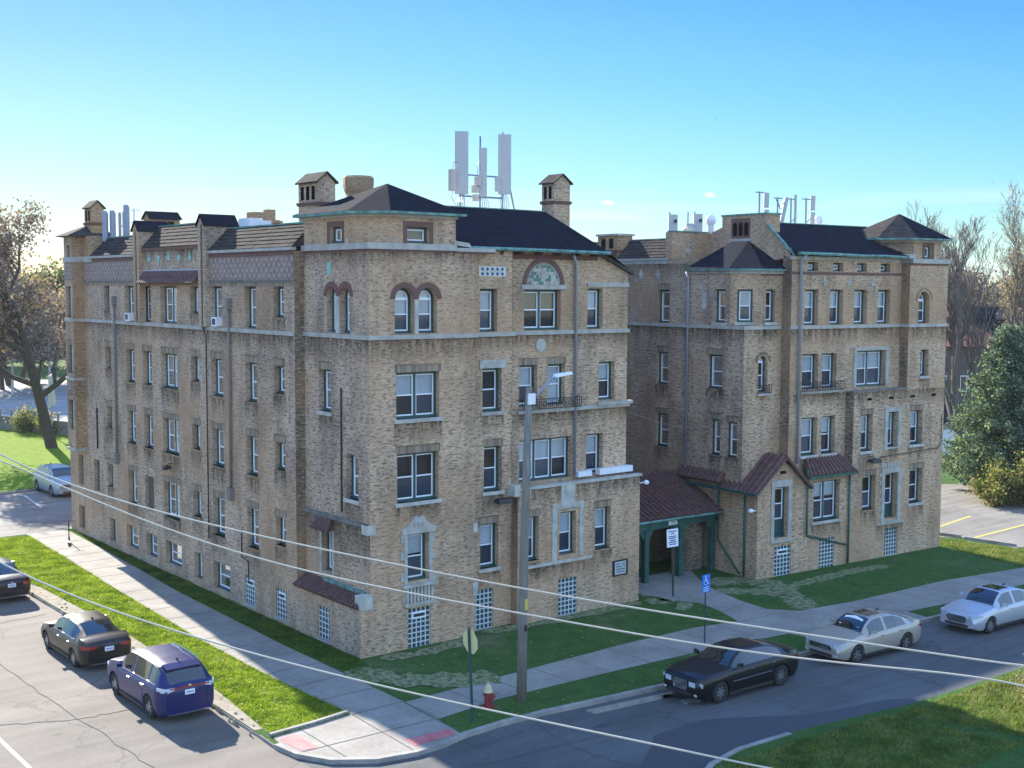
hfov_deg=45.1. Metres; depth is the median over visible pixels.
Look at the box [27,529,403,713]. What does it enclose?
pavement
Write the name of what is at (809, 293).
window
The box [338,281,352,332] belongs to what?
window
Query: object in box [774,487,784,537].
window
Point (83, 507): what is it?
window
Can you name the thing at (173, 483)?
window
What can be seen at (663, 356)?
window
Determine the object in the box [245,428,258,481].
window
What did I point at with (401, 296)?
window
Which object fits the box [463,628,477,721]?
stop sign
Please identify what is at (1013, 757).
lawn corner
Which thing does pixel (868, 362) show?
window
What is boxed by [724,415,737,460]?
window
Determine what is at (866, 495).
window
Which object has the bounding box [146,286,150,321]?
window
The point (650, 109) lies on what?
sky
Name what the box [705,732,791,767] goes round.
kerb
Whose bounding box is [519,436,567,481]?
window
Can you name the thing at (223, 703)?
dirt edge
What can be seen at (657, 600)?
worn path
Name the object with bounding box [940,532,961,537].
wheel stop
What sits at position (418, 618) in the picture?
glass block window
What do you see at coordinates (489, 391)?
window
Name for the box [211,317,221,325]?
air conditioner
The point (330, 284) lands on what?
window
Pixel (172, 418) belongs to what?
window
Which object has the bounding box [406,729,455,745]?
tactile pad
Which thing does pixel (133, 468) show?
window
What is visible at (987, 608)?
parked car
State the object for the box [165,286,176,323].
window
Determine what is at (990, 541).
wheel stop
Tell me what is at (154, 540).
window
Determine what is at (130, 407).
window
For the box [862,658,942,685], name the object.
tar seam
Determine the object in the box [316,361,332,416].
window
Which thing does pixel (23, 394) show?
road
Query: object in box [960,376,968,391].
window
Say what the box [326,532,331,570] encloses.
window
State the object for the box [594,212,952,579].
apartment building
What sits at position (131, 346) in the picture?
window
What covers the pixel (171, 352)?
window
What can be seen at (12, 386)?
street pole
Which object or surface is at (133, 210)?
antenna mast
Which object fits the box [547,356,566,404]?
window
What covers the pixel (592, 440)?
window
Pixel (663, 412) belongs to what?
window
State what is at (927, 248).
window
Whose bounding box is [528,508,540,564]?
window
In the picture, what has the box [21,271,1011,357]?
distant wood
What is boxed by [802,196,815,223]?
antenna mast
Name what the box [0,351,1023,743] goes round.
lawn
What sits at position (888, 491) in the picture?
window
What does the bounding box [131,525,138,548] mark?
window
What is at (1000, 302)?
bare tree
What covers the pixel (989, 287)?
distant tree
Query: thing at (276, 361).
window
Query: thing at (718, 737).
damp patch
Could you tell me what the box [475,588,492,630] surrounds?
glass block window
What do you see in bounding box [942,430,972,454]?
door
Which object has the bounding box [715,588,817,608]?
worn path
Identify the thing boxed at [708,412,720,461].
window
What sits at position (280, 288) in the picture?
window
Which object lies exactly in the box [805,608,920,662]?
parked car
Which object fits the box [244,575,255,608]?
glass block window
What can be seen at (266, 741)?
kerb
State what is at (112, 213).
antenna mast
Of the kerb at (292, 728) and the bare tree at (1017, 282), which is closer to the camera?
the kerb at (292, 728)
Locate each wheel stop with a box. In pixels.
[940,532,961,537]
[964,536,1016,546]
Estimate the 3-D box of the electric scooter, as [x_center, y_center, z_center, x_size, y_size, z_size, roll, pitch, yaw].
[-22.852,7.659,63.621,0.480,1.158,1.160,-1,5,-18]
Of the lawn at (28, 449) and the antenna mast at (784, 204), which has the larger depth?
the lawn at (28, 449)
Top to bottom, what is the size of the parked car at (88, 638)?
1.567 m
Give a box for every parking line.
[941,516,970,525]
[974,524,1023,537]
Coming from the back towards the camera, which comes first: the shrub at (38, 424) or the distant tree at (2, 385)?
the distant tree at (2, 385)
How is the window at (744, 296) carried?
in the apartment building at (791, 376)
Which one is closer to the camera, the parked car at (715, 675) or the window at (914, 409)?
the parked car at (715, 675)
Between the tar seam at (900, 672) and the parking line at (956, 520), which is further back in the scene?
the parking line at (956, 520)
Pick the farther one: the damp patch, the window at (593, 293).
the window at (593, 293)
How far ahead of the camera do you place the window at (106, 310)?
62.30 m
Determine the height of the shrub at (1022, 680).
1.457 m
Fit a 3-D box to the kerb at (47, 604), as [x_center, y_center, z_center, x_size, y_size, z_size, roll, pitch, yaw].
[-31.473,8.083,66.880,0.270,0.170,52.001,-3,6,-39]
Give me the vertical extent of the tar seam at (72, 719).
0.003 m
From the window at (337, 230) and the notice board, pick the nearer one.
the window at (337, 230)
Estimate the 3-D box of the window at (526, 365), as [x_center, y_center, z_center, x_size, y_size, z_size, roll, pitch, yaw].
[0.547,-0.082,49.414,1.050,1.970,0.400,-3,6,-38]
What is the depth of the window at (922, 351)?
62.76 m
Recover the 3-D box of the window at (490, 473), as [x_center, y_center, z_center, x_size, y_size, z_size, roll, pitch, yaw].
[-0.927,3.593,48.188,1.070,3.020,0.725,-3,6,-38]
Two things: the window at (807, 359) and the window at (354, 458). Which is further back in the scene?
the window at (807, 359)
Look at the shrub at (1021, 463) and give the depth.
75.91 m
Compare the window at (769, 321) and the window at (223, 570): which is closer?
the window at (223, 570)
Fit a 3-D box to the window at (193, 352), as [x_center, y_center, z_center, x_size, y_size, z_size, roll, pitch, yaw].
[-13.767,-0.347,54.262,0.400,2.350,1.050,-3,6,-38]
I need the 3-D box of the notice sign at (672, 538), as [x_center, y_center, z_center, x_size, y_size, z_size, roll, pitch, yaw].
[6.933,7.768,53.270,0.580,3.080,0.094,-5,6,-26]
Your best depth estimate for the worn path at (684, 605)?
51.86 m
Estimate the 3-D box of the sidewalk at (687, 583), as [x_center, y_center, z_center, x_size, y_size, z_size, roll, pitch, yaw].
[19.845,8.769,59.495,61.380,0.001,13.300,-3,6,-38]
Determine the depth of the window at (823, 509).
59.21 m
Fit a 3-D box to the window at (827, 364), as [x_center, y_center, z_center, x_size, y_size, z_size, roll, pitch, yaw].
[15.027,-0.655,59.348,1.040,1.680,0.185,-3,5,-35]
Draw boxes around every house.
[945,306,999,400]
[965,307,1020,354]
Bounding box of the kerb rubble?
[29,584,264,735]
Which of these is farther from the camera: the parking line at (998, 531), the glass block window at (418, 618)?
the parking line at (998, 531)
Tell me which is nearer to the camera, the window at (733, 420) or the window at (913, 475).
the window at (733, 420)
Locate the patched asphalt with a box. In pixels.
[586,692,673,713]
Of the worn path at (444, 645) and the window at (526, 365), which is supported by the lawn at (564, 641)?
the worn path at (444, 645)
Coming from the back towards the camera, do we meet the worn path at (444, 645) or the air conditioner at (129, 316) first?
the air conditioner at (129, 316)
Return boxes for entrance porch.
[639,470,724,583]
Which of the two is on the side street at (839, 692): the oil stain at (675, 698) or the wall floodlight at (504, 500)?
the oil stain at (675, 698)
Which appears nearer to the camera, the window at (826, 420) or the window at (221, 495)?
the window at (221, 495)
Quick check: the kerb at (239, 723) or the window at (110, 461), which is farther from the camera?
the window at (110, 461)
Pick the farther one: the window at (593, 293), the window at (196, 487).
the window at (196, 487)
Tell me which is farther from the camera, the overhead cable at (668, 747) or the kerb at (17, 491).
the kerb at (17, 491)
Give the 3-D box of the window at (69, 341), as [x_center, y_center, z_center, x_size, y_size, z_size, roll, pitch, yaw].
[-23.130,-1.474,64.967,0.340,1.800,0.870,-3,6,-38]
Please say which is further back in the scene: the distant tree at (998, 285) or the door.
the distant tree at (998, 285)
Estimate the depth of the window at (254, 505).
50.76 m
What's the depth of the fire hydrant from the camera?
39.07 m
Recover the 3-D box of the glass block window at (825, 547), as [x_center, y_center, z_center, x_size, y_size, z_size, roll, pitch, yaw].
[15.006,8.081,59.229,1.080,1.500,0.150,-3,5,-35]
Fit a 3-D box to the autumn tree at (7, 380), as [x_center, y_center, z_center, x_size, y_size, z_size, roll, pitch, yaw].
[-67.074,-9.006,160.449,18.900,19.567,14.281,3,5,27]
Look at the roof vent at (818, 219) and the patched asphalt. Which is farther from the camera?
the roof vent at (818, 219)
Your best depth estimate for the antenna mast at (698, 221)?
69.02 m
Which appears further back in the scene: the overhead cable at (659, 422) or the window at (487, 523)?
the overhead cable at (659, 422)
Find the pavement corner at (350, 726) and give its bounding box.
[273,702,458,756]
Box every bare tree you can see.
[906,199,1015,456]
[966,224,1023,306]
[985,179,1023,396]
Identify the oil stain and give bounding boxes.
[593,721,614,727]
[662,694,689,702]
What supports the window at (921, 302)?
in the apartment building at (791, 376)
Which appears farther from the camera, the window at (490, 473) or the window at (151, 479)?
the window at (151, 479)
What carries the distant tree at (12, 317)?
on the lawn at (564, 641)
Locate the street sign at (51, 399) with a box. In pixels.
[48,374,56,426]
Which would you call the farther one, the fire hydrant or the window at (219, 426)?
the window at (219, 426)
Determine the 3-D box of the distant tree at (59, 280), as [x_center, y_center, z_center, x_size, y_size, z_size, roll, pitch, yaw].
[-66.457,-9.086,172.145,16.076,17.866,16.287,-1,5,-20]
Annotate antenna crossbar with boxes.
[462,174,501,198]
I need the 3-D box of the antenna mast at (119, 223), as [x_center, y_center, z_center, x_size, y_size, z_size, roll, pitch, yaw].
[-20.328,-8.148,64.218,0.145,1.650,0.316,4,6,36]
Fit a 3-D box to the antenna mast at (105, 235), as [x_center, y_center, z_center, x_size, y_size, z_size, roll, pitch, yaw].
[-20.968,-8.108,63.681,0.352,1.650,0.260,-3,6,-38]
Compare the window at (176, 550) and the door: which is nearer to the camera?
the window at (176, 550)
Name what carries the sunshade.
on the parked car at (883, 627)
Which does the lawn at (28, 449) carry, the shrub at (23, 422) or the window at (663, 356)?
the shrub at (23, 422)
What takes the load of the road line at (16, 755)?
on the street at (209, 738)
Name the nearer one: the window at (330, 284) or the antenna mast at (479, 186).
the window at (330, 284)
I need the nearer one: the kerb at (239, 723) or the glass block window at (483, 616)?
the kerb at (239, 723)
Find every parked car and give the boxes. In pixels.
[0,557,30,598]
[34,462,70,496]
[41,610,130,666]
[107,642,213,718]
[663,637,798,702]
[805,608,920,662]
[940,583,1023,633]
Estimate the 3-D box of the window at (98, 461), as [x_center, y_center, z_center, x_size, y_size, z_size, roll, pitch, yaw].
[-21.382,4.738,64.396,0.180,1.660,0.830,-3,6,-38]
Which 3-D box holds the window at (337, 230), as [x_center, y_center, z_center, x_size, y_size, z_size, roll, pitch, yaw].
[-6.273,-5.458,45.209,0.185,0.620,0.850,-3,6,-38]
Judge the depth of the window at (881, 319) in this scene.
61.50 m
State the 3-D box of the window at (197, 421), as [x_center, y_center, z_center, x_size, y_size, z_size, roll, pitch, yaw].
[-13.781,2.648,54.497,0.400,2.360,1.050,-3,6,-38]
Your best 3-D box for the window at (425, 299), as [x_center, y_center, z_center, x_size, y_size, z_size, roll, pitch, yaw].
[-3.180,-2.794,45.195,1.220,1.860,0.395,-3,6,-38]
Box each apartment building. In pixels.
[54,171,641,658]
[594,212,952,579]
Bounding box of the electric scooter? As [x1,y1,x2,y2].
[65,520,72,545]
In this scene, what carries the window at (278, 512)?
in the apartment building at (362, 367)
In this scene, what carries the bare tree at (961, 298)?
on the lawn at (564, 641)
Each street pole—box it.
[11,359,13,394]
[43,324,55,383]
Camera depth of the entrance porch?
57.99 m
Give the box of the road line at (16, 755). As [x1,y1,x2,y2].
[0,738,31,767]
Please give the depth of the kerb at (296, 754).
36.95 m
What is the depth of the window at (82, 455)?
66.39 m
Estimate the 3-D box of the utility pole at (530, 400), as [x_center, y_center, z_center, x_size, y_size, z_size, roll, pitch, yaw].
[1.045,4.962,40.044,2.120,10.682,0.390,-3,6,-38]
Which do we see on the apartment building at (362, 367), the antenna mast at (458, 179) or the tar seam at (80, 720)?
the antenna mast at (458, 179)
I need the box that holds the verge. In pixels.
[0,536,347,736]
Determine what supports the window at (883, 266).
in the apartment building at (791, 376)
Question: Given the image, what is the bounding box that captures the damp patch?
[636,697,931,767]
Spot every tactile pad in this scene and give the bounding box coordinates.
[280,734,317,750]
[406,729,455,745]
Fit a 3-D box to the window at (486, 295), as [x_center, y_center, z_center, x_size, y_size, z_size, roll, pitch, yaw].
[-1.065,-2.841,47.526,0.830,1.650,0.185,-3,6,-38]
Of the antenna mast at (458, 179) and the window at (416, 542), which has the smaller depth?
the window at (416, 542)
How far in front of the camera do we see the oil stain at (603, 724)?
38.03 m
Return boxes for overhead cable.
[0,453,1023,666]
[0,460,1023,686]
[0,562,770,767]
[628,411,689,427]
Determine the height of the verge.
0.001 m
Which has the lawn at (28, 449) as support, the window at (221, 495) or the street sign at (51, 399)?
the street sign at (51, 399)
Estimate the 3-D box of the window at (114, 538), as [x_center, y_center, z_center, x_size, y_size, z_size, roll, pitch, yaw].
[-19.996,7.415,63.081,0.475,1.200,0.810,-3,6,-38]
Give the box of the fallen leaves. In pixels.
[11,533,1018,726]
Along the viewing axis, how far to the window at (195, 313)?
54.29 m
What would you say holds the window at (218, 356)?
in the apartment building at (362, 367)
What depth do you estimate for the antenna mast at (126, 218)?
64.23 m
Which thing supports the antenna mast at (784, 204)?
on the apartment building at (791, 376)
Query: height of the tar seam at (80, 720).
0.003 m
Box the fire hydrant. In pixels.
[482,682,495,708]
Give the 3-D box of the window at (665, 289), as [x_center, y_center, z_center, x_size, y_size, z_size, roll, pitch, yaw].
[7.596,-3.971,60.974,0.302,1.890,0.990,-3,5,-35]
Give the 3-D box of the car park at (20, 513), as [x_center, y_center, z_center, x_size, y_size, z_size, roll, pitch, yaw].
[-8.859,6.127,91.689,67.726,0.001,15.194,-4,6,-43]
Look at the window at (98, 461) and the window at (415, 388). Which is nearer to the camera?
the window at (415, 388)
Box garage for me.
[942,401,979,454]
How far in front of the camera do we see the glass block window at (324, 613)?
46.27 m
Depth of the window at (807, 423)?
59.02 m
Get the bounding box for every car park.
[0,490,71,536]
[940,484,1023,547]
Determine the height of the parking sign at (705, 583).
2.720 m
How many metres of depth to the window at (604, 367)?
52.31 m
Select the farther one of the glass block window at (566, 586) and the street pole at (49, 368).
the street pole at (49, 368)
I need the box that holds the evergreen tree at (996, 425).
[942,321,1023,486]
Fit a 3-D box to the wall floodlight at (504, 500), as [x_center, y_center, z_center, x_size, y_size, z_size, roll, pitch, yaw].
[-0.365,4.485,48.003,0.680,0.296,0.482,-3,6,-38]
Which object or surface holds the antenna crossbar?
attached to the antenna mast at (479, 186)
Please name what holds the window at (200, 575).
in the apartment building at (362, 367)
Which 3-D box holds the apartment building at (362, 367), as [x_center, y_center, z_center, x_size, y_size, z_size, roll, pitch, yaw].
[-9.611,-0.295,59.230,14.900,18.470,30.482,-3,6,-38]
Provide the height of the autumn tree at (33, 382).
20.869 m
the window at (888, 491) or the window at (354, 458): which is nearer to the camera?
the window at (354, 458)
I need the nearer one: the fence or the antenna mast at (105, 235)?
the antenna mast at (105, 235)
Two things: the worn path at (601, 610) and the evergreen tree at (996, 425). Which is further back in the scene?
the evergreen tree at (996, 425)
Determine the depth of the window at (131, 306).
60.23 m
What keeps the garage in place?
on the lawn at (564, 641)
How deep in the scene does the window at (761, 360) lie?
57.61 m
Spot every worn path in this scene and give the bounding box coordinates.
[343,667,501,688]
[380,639,463,659]
[482,601,643,632]
[641,594,679,603]
[676,601,695,610]
[710,577,797,591]
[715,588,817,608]
[775,565,887,593]
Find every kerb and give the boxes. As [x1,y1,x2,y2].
[0,488,36,494]
[29,593,66,614]
[212,704,259,737]
[260,735,273,748]
[268,710,347,736]
[274,614,939,763]
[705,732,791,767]
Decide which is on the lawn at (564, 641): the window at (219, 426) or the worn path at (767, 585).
the worn path at (767, 585)
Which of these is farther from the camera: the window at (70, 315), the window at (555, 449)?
the window at (70, 315)
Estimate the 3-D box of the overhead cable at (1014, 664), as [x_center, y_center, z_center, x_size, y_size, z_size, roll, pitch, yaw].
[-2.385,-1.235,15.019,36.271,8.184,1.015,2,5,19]
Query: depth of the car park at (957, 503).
72.28 m
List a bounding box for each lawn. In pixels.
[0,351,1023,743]
[0,429,70,491]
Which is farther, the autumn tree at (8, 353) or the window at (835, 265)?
the autumn tree at (8, 353)
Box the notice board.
[612,558,627,576]
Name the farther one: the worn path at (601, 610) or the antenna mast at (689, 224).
the antenna mast at (689, 224)
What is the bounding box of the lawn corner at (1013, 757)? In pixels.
[713,667,1023,767]
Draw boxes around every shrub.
[3,401,37,432]
[29,410,59,434]
[957,456,1023,506]
[1003,663,1023,695]
[1007,451,1023,503]
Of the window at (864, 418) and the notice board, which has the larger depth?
the window at (864, 418)
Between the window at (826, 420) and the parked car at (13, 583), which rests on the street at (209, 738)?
the parked car at (13, 583)
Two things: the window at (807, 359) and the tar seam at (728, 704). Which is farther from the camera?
the window at (807, 359)
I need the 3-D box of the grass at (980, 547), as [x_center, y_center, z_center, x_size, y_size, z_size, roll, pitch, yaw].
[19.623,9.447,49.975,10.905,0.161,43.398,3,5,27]
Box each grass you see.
[67,528,372,682]
[715,539,1023,767]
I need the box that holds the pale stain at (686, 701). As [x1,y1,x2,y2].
[679,698,700,703]
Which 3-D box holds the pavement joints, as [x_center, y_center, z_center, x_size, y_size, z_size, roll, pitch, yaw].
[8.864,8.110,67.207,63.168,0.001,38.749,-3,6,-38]
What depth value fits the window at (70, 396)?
65.41 m
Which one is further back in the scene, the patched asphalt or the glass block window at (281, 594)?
the glass block window at (281, 594)
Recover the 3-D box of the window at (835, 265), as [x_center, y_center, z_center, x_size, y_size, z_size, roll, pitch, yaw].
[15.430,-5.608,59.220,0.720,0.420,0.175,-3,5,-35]
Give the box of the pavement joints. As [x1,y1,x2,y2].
[36,535,1021,756]
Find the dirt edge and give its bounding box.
[30,585,261,729]
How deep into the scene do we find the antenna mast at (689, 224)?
68.80 m
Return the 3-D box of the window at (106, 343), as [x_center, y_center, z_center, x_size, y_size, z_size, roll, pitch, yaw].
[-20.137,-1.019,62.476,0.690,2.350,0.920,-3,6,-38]
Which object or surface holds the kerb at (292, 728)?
on the verge
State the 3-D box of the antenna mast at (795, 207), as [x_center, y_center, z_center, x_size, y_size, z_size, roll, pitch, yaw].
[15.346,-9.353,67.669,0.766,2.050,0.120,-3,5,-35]
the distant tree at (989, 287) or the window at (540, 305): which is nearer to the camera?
the window at (540, 305)
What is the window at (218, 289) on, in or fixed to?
in the apartment building at (362, 367)
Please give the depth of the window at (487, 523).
48.36 m
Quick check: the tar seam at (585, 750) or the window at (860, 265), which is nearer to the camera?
the tar seam at (585, 750)
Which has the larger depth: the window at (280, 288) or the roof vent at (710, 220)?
the roof vent at (710, 220)
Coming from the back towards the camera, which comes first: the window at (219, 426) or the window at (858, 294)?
the window at (858, 294)
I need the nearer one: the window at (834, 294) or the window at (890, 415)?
the window at (834, 294)
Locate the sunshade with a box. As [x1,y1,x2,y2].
[839,615,862,622]
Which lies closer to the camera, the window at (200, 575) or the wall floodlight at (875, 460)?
the window at (200, 575)
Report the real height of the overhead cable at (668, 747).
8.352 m
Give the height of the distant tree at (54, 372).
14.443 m
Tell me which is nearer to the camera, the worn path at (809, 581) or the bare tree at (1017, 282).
the worn path at (809, 581)
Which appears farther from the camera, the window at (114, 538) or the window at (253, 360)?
the window at (114, 538)
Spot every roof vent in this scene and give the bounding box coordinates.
[706,214,715,233]
[815,215,822,223]
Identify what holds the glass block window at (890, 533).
in the apartment building at (791, 376)
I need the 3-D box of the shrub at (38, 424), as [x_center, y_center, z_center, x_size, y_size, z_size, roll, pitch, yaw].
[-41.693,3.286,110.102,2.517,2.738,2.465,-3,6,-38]
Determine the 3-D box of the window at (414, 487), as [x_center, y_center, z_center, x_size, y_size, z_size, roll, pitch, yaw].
[-3.625,3.712,45.533,2.040,3.050,0.725,-3,6,-38]
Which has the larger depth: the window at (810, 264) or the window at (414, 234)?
the window at (810, 264)
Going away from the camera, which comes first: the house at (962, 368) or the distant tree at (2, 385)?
the house at (962, 368)
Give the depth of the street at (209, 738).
37.86 m
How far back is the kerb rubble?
38.89 m
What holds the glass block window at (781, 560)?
in the apartment building at (791, 376)
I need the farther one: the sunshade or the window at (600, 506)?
the window at (600, 506)
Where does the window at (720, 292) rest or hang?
in the apartment building at (791, 376)
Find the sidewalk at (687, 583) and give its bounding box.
[406,568,1023,718]
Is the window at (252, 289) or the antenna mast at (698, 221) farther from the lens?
the antenna mast at (698, 221)
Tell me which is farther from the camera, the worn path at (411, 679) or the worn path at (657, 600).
the worn path at (657, 600)
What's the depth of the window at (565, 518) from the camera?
50.42 m
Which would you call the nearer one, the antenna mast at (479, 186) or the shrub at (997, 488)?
the antenna mast at (479, 186)
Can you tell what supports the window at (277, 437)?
in the apartment building at (362, 367)
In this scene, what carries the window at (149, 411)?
in the apartment building at (362, 367)
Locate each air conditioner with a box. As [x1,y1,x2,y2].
[125,313,133,320]
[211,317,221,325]
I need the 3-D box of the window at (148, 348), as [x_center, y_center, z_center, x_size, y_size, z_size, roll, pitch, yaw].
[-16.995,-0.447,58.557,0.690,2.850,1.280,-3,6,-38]
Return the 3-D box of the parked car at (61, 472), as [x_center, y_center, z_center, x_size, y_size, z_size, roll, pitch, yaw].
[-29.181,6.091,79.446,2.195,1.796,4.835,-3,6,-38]
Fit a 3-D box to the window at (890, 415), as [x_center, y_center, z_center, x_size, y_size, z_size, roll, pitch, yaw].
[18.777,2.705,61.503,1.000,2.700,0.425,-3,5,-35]
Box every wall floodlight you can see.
[162,463,172,470]
[494,495,512,504]
[868,456,881,463]
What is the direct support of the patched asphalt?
on the side street at (839, 692)
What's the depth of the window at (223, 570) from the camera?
53.41 m
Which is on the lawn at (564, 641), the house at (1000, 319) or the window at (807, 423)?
the house at (1000, 319)
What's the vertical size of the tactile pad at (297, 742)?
0.001 m
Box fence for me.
[0,408,67,435]
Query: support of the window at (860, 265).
in the apartment building at (791, 376)
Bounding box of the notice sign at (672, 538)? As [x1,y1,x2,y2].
[666,528,677,595]
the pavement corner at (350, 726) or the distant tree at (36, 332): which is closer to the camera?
the pavement corner at (350, 726)
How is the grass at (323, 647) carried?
on the lawn at (564, 641)
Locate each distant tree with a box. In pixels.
[0,264,41,366]
[0,273,65,381]
[0,289,57,389]
[5,279,65,382]
[10,255,64,377]
[948,262,1013,308]
[992,274,1012,291]
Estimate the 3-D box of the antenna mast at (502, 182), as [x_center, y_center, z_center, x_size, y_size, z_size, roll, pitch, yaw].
[-0.098,-9.405,57.223,0.531,4.462,1.741,4,6,43]
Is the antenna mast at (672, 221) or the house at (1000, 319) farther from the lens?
the house at (1000, 319)
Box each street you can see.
[0,594,310,767]
[298,619,1023,767]
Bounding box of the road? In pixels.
[0,380,67,420]
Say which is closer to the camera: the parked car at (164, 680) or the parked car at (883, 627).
the parked car at (164, 680)
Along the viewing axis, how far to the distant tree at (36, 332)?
146.81 m
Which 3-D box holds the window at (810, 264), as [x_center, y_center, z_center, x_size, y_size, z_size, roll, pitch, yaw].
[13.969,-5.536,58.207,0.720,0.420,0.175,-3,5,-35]
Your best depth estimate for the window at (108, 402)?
62.56 m
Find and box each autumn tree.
[0,195,66,448]
[0,248,65,384]
[0,279,28,375]
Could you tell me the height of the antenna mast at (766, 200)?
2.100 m
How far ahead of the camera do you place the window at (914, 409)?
62.78 m
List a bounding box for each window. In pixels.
[67,339,72,372]
[67,393,73,428]
[69,286,71,316]
[82,455,83,483]
[82,506,84,527]
[97,460,99,489]
[103,286,109,314]
[104,341,111,370]
[106,400,112,430]
[106,457,113,490]
[113,519,115,540]
[125,343,135,385]
[126,404,136,446]
[127,463,137,509]
[129,286,133,312]
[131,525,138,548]
[141,344,152,388]
[143,407,153,450]
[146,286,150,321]
[149,476,153,508]
[150,534,157,556]
[160,346,178,395]
[161,411,179,461]
[162,474,180,524]
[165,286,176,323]
[170,542,181,566]
[189,286,198,317]
[190,349,200,385]
[191,417,201,452]
[192,483,202,520]
[198,553,202,578]
[210,351,223,403]
[211,421,224,472]
[212,489,225,540]
[215,286,221,316]
[218,562,229,591]
[244,354,257,405]
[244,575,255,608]
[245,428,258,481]
[246,499,259,552]
[249,286,255,328]
[272,286,284,322]
[272,357,285,401]
[273,433,286,473]
[274,508,286,550]
[275,587,286,622]
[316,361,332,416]
[317,605,330,644]
[323,281,337,331]
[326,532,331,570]
[333,226,340,242]
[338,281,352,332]
[343,455,359,505]
[390,282,418,333]
[394,363,442,426]
[395,442,441,511]
[407,226,426,243]
[408,533,425,580]
[408,605,429,647]
[417,282,441,332]
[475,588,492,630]
[478,514,500,573]
[479,359,505,419]
[480,289,493,331]
[482,437,504,499]
[518,357,538,406]
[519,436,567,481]
[524,289,557,329]
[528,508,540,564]
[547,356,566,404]
[558,576,577,616]
[559,511,572,554]
[586,433,598,471]
[587,288,599,328]
[593,499,611,553]
[598,361,610,399]
[654,407,668,448]
[655,345,668,390]
[657,284,670,322]
[705,348,723,394]
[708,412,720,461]
[712,289,725,325]
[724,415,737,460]
[735,289,753,324]
[758,356,763,391]
[764,289,776,324]
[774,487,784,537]
[774,545,789,576]
[799,417,818,459]
[802,354,814,388]
[804,289,814,324]
[808,262,814,270]
[812,480,840,526]
[819,416,836,456]
[819,536,833,567]
[822,353,832,387]
[829,289,838,324]
[833,263,839,270]
[854,290,862,323]
[856,350,880,386]
[857,263,863,271]
[859,408,874,454]
[860,468,876,512]
[877,290,885,323]
[881,264,886,271]
[883,526,897,556]
[884,473,892,517]
[887,412,896,451]
[907,462,923,506]
[908,404,923,449]
[918,293,924,322]
[919,350,929,378]
[925,246,929,258]
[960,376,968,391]
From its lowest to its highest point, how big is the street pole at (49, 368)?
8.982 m
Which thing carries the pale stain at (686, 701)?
on the side street at (839, 692)
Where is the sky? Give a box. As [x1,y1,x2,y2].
[0,0,1023,286]
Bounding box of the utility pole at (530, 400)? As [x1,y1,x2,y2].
[516,372,572,701]
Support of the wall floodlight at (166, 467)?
attached to the apartment building at (362, 367)
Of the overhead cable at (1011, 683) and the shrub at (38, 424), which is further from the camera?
the shrub at (38, 424)
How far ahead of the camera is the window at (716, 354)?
58.30 m
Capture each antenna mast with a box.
[102,211,108,241]
[109,210,115,236]
[118,212,123,235]
[123,205,129,235]
[129,208,139,222]
[448,131,467,205]
[471,136,488,207]
[495,132,514,208]
[668,212,677,230]
[687,212,693,226]
[693,211,702,231]
[756,191,768,212]
[774,197,788,221]
[789,195,796,222]
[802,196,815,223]
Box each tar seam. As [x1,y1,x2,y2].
[0,664,154,767]
[5,706,139,724]
[465,630,1023,767]
[535,723,635,767]
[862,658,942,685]
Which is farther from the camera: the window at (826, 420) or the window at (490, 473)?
the window at (826, 420)
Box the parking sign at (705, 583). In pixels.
[702,574,709,642]

